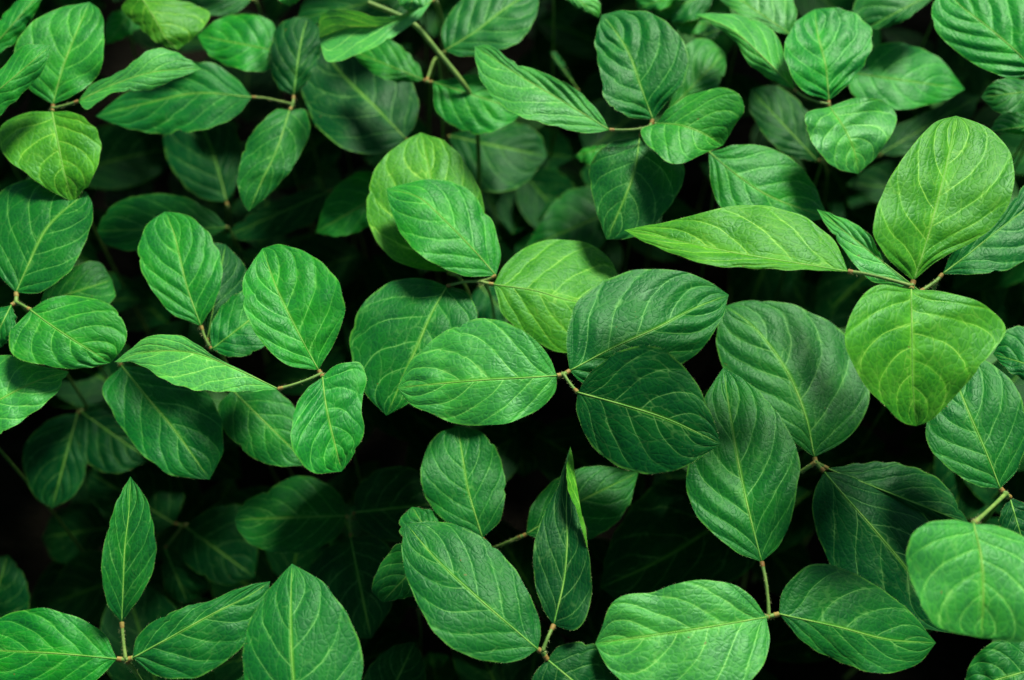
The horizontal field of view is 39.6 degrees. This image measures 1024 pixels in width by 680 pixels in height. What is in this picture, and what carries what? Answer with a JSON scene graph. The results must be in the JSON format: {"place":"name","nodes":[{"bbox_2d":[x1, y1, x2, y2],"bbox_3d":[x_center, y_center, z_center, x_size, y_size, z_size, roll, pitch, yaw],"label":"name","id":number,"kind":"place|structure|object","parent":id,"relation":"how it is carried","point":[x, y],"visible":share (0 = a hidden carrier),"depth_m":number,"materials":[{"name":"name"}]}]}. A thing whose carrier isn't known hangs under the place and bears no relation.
{"place":"outdoors","nodes":[
{"label":"outdoors","id":0,"kind":"place"},
{"bbox_2d":[0,0,1004,679],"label":"soil ground","id":1,"kind":"structure","parent":0,"point":[24,516],"depth_m":1.59,"materials":[{"name":"black soil"}]},
{"bbox_2d":[0,555,29,617],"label":"soybean leaf","id":2,"kind":"object","parent":1,"relation":"on","point":[14,595],"visible":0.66,"depth_m":1.15,"materials":[{"name":"green plant"}]},
{"bbox_2d":[0,0,40,180],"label":"soybean leaf","id":3,"kind":"object","parent":1,"relation":"on","point":[18,15],"visible":0.9,"depth_m":1.05,"materials":[{"name":"green plant"}]},
{"bbox_2d":[0,44,50,115],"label":"soybean leaf","id":4,"kind":"object","parent":1,"relation":"on","point":[21,69],"visible":0.84,"depth_m":0.96,"materials":[{"name":"green plant"}]},
{"bbox_2d":[0,355,83,552],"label":"soybean leaf","id":5,"kind":"object","parent":1,"relation":"on","point":[27,389],"visible":0.91,"depth_m":0.92,"materials":[{"name":"green plant"}]},
{"bbox_2d":[0,179,126,407],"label":"soybean leaf","id":6,"kind":"object","parent":1,"relation":"on","point":[44,232],"visible":0.97,"depth_m":0.94,"materials":[{"name":"green plant"}]},
{"bbox_2d":[42,501,109,563],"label":"soybean leaf","id":7,"kind":"object","parent":1,"relation":"on","point":[86,524],"visible":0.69,"depth_m":1.33,"materials":[{"name":"green plant"}]},
{"bbox_2d":[40,261,114,379],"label":"soybean leaf","id":8,"kind":"object","parent":1,"relation":"on","point":[91,279],"visible":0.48,"depth_m":1.03,"materials":[{"name":"green plant"}]},
{"bbox_2d":[22,404,149,507],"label":"soybean leaf","id":9,"kind":"object","parent":1,"relation":"on","point":[60,452],"visible":0.84,"depth_m":1.16,"materials":[{"name":"green plant"}]},
{"bbox_2d":[0,2,200,333],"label":"soybean leaf","id":10,"kind":"object","parent":1,"relation":"on","point":[52,150],"visible":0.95,"depth_m":1.00,"materials":[{"name":"green plant"}]},
{"bbox_2d":[0,477,269,679],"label":"soybean leaf","id":11,"kind":"object","parent":1,"relation":"on","point":[197,640],"visible":0.99,"depth_m":0.84,"materials":[{"name":"green plant"}]},
{"bbox_2d":[104,10,179,179],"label":"soybean leaf","id":12,"kind":"object","parent":1,"relation":"on","point":[119,24],"visible":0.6,"depth_m":1.21,"materials":[{"name":"green plant"}]},
{"bbox_2d":[102,362,223,479],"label":"soybean leaf","id":13,"kind":"object","parent":1,"relation":"on","point":[167,427],"visible":0.91,"depth_m":0.98,"materials":[{"name":"green plant"}]},
{"bbox_2d":[87,461,257,602],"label":"soybean leaf","id":14,"kind":"object","parent":1,"relation":"on","point":[214,546],"visible":0.88,"depth_m":1.20,"materials":[{"name":"green plant"}]},
{"bbox_2d":[122,0,231,225],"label":"soybean leaf","id":15,"kind":"object","parent":1,"relation":"on","point":[175,24],"visible":0.91,"depth_m":1.08,"materials":[{"name":"green plant"}]},
{"bbox_2d":[97,193,268,362],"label":"soybean leaf","id":16,"kind":"object","parent":1,"relation":"on","point":[124,223],"visible":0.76,"depth_m":1.13,"materials":[{"name":"green plant"}]},
{"bbox_2d":[96,17,320,232],"bbox_3d":[-0.206,-0.056,1.327,0.158,0.567,0.164,32,65,17],"label":"soybean leaf","id":17,"kind":"object","parent":1,"relation":"on","point":[208,95],"visible":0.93,"depth_m":1.08,"materials":[{"name":"green plant"}]},
{"bbox_2d":[138,212,278,483],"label":"soybean leaf","id":18,"kind":"object","parent":1,"relation":"on","point":[192,272],"visible":0.85,"depth_m":0.97,"materials":[{"name":"green plant"}]},
{"bbox_2d":[163,121,267,365],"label":"soybean leaf","id":19,"kind":"object","parent":1,"relation":"on","point":[204,164],"visible":0.76,"depth_m":1.24,"materials":[{"name":"green plant"}]},
{"bbox_2d":[115,244,367,482],"bbox_3d":[-0.149,0.154,1.163,0.169,0.640,0.123,29,64,15],"label":"soybean leaf","id":20,"kind":"object","parent":1,"relation":"on","point":[294,305],"visible":0.94,"depth_m":0.89,"materials":[{"name":"green plant"}]},
{"bbox_2d":[179,0,315,232],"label":"soybean leaf","id":21,"kind":"object","parent":1,"relation":"on","point":[221,7],"visible":0.65,"depth_m":1.15,"materials":[{"name":"green plant"}]},
{"bbox_2d":[218,389,301,476],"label":"soybean leaf","id":22,"kind":"object","parent":1,"relation":"on","point":[257,425],"visible":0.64,"depth_m":1.00,"materials":[{"name":"green plant"}]},
{"bbox_2d":[198,14,337,236],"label":"soybean leaf","id":23,"kind":"object","parent":1,"relation":"on","point":[243,42],"visible":0.88,"depth_m":1.11,"materials":[{"name":"green plant"}]},
{"bbox_2d":[245,232,317,267],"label":"soybean leaf","id":24,"kind":"object","parent":1,"relation":"on","point":[252,252],"visible":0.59,"depth_m":1.39,"materials":[{"name":"green plant"}]},
{"bbox_2d":[227,188,366,258],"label":"soybean leaf","id":25,"kind":"object","parent":1,"relation":"on","point":[286,215],"visible":0.9,"depth_m":1.24,"materials":[{"name":"green plant"}]},
{"bbox_2d":[243,564,363,679],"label":"soybean leaf","id":26,"kind":"object","parent":1,"relation":"on","point":[300,626],"visible":1,"depth_m":0.80,"materials":[{"name":"green plant"}]},
{"bbox_2d":[278,0,355,247],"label":"soybean leaf","id":27,"kind":"object","parent":1,"relation":"on","point":[288,2],"visible":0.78,"depth_m":1.45,"materials":[{"name":"green plant"}]},
{"bbox_2d":[234,466,434,638],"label":"soybean leaf","id":28,"kind":"object","parent":1,"relation":"on","point":[297,514],"visible":0.81,"depth_m":1.07,"materials":[{"name":"green plant"}]},
{"bbox_2d":[301,48,419,270],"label":"soybean leaf","id":29,"kind":"object","parent":1,"relation":"on","point":[353,104],"visible":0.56,"depth_m":1.14,"materials":[{"name":"green plant"}]},
{"bbox_2d":[298,0,428,130],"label":"soybean leaf","id":30,"kind":"object","parent":1,"relation":"on","point":[313,10],"visible":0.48,"depth_m":1.17,"materials":[{"name":"green plant"}]},
{"bbox_2d":[316,171,422,276],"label":"soybean leaf","id":31,"kind":"object","parent":1,"relation":"on","point":[344,212],"visible":0.54,"depth_m":1.14,"materials":[{"name":"green plant"}]},
{"bbox_2d":[319,0,454,133],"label":"soybean leaf","id":32,"kind":"object","parent":1,"relation":"on","point":[344,34],"visible":0.84,"depth_m":1.05,"materials":[{"name":"green plant"}]},
{"bbox_2d":[363,641,425,679],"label":"soybean leaf","id":33,"kind":"object","parent":1,"relation":"on","point":[404,661],"visible":1,"depth_m":1.04,"materials":[{"name":"green plant"}]},
{"bbox_2d":[372,507,444,601],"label":"soybean leaf","id":34,"kind":"object","parent":1,"relation":"on","point":[390,581],"visible":0.42,"depth_m":0.93,"materials":[{"name":"green plant"}]},
{"bbox_2d":[398,0,448,143],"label":"soybean leaf","id":35,"kind":"object","parent":1,"relation":"on","point":[410,5],"visible":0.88,"depth_m":1.04,"materials":[{"name":"green plant"}]},
{"bbox_2d":[367,0,480,287],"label":"soybean shoot","id":36,"kind":"object","parent":1,"relation":"on","point":[436,50],"visible":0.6,"depth_m":1.08,"materials":[{"name":"green plant"}]},
{"bbox_2d":[366,133,484,296],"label":"soybean leaf","id":37,"kind":"object","parent":1,"relation":"on","point":[420,156],"visible":0.56,"depth_m":1.01,"materials":[{"name":"green plant"}]},
{"bbox_2d":[355,39,518,286],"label":"soybean leaf","id":38,"kind":"object","parent":1,"relation":"on","point":[479,109],"visible":0.75,"depth_m":1.09,"materials":[{"name":"green plant"}]},
{"bbox_2d":[420,426,505,538],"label":"soybean leaf","id":39,"kind":"object","parent":1,"relation":"on","point":[463,480],"visible":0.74,"depth_m":0.95,"materials":[{"name":"green plant"}]},
{"bbox_2d":[349,179,616,415],"bbox_3d":[-0.026,0.098,1.214,0.194,0.609,0.156,-15,61,-9],"label":"soybean leaf","id":40,"kind":"object","parent":1,"relation":"on","point":[542,288],"visible":0.81,"depth_m":0.96,"materials":[{"name":"green plant"}]},
{"bbox_2d":[428,0,538,282],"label":"soybean leaf","id":41,"kind":"object","parent":1,"relation":"on","point":[468,26],"visible":0.85,"depth_m":1.09,"materials":[{"name":"green plant"}]},
{"bbox_2d":[471,284,504,321],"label":"soybean leaf","id":42,"kind":"object","parent":1,"relation":"on","point":[480,298],"visible":0.43,"depth_m":1.23,"materials":[{"name":"green plant"}]},
{"bbox_2d":[447,121,546,192],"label":"soybean leaf","id":43,"kind":"object","parent":1,"relation":"on","point":[513,155],"visible":0.84,"depth_m":1.25,"materials":[{"name":"green plant"}]},
{"bbox_2d":[402,447,619,679],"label":"soybean leaf","id":44,"kind":"object","parent":1,"relation":"on","point":[472,596],"visible":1,"depth_m":0.83,"materials":[{"name":"green plant"}]},
{"bbox_2d":[0,0,1023,679],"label":"undergrowth","id":45,"kind":"object","parent":1,"relation":"on","point":[134,164],"visible":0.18,"depth_m":1.37,"materials":[{"name":"green plant"}]},
{"bbox_2d":[0,0,1023,679],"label":"surrounding foliage","id":46,"kind":"object","parent":1,"relation":"on","point":[440,666],"visible":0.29,"depth_m":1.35,"materials":[{"name":"green plant"}]},
{"bbox_2d":[398,269,728,474],"bbox_3d":[0.044,0.097,1.180,0.196,0.668,0.298,7,60,4],"label":"soybean leaf","id":47,"kind":"object","parent":1,"relation":"on","point":[636,339],"visible":1,"depth_m":0.86,"materials":[{"name":"green plant"}]},
{"bbox_2d":[550,52,578,152],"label":"soybean leaf","id":48,"kind":"object","parent":1,"relation":"on","point":[560,64],"visible":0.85,"depth_m":1.22,"materials":[{"name":"green plant"}]},
{"bbox_2d":[492,466,637,548],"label":"soybean leaf","id":49,"kind":"object","parent":1,"relation":"on","point":[605,493],"visible":0.66,"depth_m":0.99,"materials":[{"name":"green plant"}]},
{"bbox_2d":[525,186,605,248],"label":"soybean leaf","id":50,"kind":"object","parent":1,"relation":"on","point":[571,214],"visible":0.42,"depth_m":1.27,"materials":[{"name":"green plant"}]},
{"bbox_2d":[550,0,600,150],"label":"soybean leaf","id":51,"kind":"object","parent":1,"relation":"on","point":[592,7],"visible":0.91,"depth_m":1.07,"materials":[{"name":"green plant"}]},
{"bbox_2d":[575,145,605,250],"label":"soybean leaf","id":52,"kind":"object","parent":1,"relation":"on","point":[586,156],"visible":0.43,"depth_m":1.14,"materials":[{"name":"green plant"}]},
{"bbox_2d":[474,10,743,272],"bbox_3d":[0.070,-0.011,1.254,0.152,0.648,0.184,-21,62,-12],"label":"soybean leaf","id":53,"kind":"object","parent":1,"relation":"on","point":[643,64],"visible":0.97,"depth_m":0.98,"materials":[{"name":"green plant"}]},
{"bbox_2d":[636,0,711,98],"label":"soybean leaf","id":54,"kind":"object","parent":1,"relation":"on","point":[682,16],"visible":0.93,"depth_m":1.17,"materials":[{"name":"green plant"}]},
{"bbox_2d":[600,478,755,598],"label":"soybean leaf","id":55,"kind":"object","parent":1,"relation":"on","point":[663,537],"visible":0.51,"depth_m":1.09,"materials":[{"name":"green plant"}]},
{"bbox_2d":[645,38,725,268],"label":"soybean leaf","id":56,"kind":"object","parent":1,"relation":"on","point":[706,66],"visible":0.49,"depth_m":1.13,"materials":[{"name":"green plant"}]},
{"bbox_2d":[695,11,737,211],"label":"soybean leaf","id":57,"kind":"object","parent":1,"relation":"on","point":[712,31],"visible":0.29,"depth_m":1.21,"materials":[{"name":"green plant"}]},
{"bbox_2d":[721,0,796,304],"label":"soybean leaf","id":58,"kind":"object","parent":1,"relation":"on","point":[779,16],"visible":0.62,"depth_m":1.09,"materials":[{"name":"green plant"}]},
{"bbox_2d":[700,144,824,277],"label":"soybean leaf","id":59,"kind":"object","parent":1,"relation":"on","point":[750,174],"visible":0.66,"depth_m":1.00,"materials":[{"name":"green plant"}]},
{"bbox_2d":[595,368,935,679],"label":"soybean leaf","id":60,"kind":"object","parent":1,"relation":"on","point":[742,478],"visible":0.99,"depth_m":0.84,"materials":[{"name":"green plant"}]},
{"bbox_2d":[749,85,827,280],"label":"soybean leaf","id":61,"kind":"object","parent":1,"relation":"on","point":[778,113],"visible":0.84,"depth_m":1.15,"materials":[{"name":"green plant"}]},
{"bbox_2d":[696,7,896,301],"bbox_3d":[0.204,-0.033,1.272,0.136,0.639,0.154,0,60,0],"label":"soybean leaf","id":62,"kind":"object","parent":1,"relation":"on","point":[826,53],"visible":0.98,"depth_m":1.01,"materials":[{"name":"green plant"}]},
{"bbox_2d":[625,116,1014,581],"bbox_3d":[0.208,0.138,1.126,0.236,0.721,0.172,-17,61,-10],"label":"soybean leaf","id":63,"kind":"object","parent":1,"relation":"on","point":[918,357],"visible":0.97,"depth_m":0.83,"materials":[{"name":"green plant"}]},
{"bbox_2d":[716,300,967,632],"bbox_3d":[0.224,0.209,1.174,0.103,0.566,0.260,-21,62,-12],"label":"soybean leaf","id":64,"kind":"object","parent":1,"relation":"on","point":[793,364],"visible":0.75,"depth_m":0.94,"materials":[{"name":"green plant"}]},
{"bbox_2d":[824,170,869,230],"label":"soybean leaf","id":65,"kind":"object","parent":1,"relation":"on","point":[836,200],"visible":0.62,"depth_m":1.41,"materials":[{"name":"green plant"}]},
{"bbox_2d":[819,42,963,196],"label":"soybean leaf","id":66,"kind":"object","parent":1,"relation":"on","point":[897,76],"visible":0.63,"depth_m":1.12,"materials":[{"name":"green plant"}]},
{"bbox_2d":[853,0,933,166],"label":"soybean leaf","id":67,"kind":"object","parent":1,"relation":"on","point":[876,14],"visible":0.78,"depth_m":1.11,"materials":[{"name":"green plant"}]},
{"bbox_2d":[803,186,1023,545],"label":"soybean leaf","id":68,"kind":"object","parent":1,"relation":"on","point":[999,246],"visible":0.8,"depth_m":0.93,"materials":[{"name":"green plant"}]},
{"bbox_2d":[850,93,979,187],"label":"soybean leaf","id":69,"kind":"object","parent":1,"relation":"on","point":[904,137],"visible":0.68,"depth_m":1.26,"materials":[{"name":"green plant"}]},
{"bbox_2d":[843,360,1023,679],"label":"soybean leaf","id":70,"kind":"object","parent":1,"relation":"on","point":[966,578],"visible":0.91,"depth_m":0.76,"materials":[{"name":"green plant"}]},
{"bbox_2d":[931,0,1023,170],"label":"soybean leaf","id":71,"kind":"object","parent":1,"relation":"on","point":[987,35],"visible":0.84,"depth_m":1.00,"materials":[{"name":"green plant"}]},
{"bbox_2d":[938,78,1023,290],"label":"soybean leaf","id":72,"kind":"object","parent":1,"relation":"on","point":[1004,97],"visible":0.84,"depth_m":1.02,"materials":[{"name":"green plant"}]},
{"bbox_2d":[965,640,1023,679],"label":"soybean leaf","id":73,"kind":"object","parent":1,"relation":"on","point":[999,660],"visible":0.96,"depth_m":0.83,"materials":[{"name":"green plant"}]},
{"bbox_2d":[993,326,1023,405],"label":"soybean leaf","id":74,"kind":"object","parent":1,"relation":"on","point":[1008,353],"visible":0.81,"depth_m":0.93,"materials":[{"name":"green plant"}]}
]}

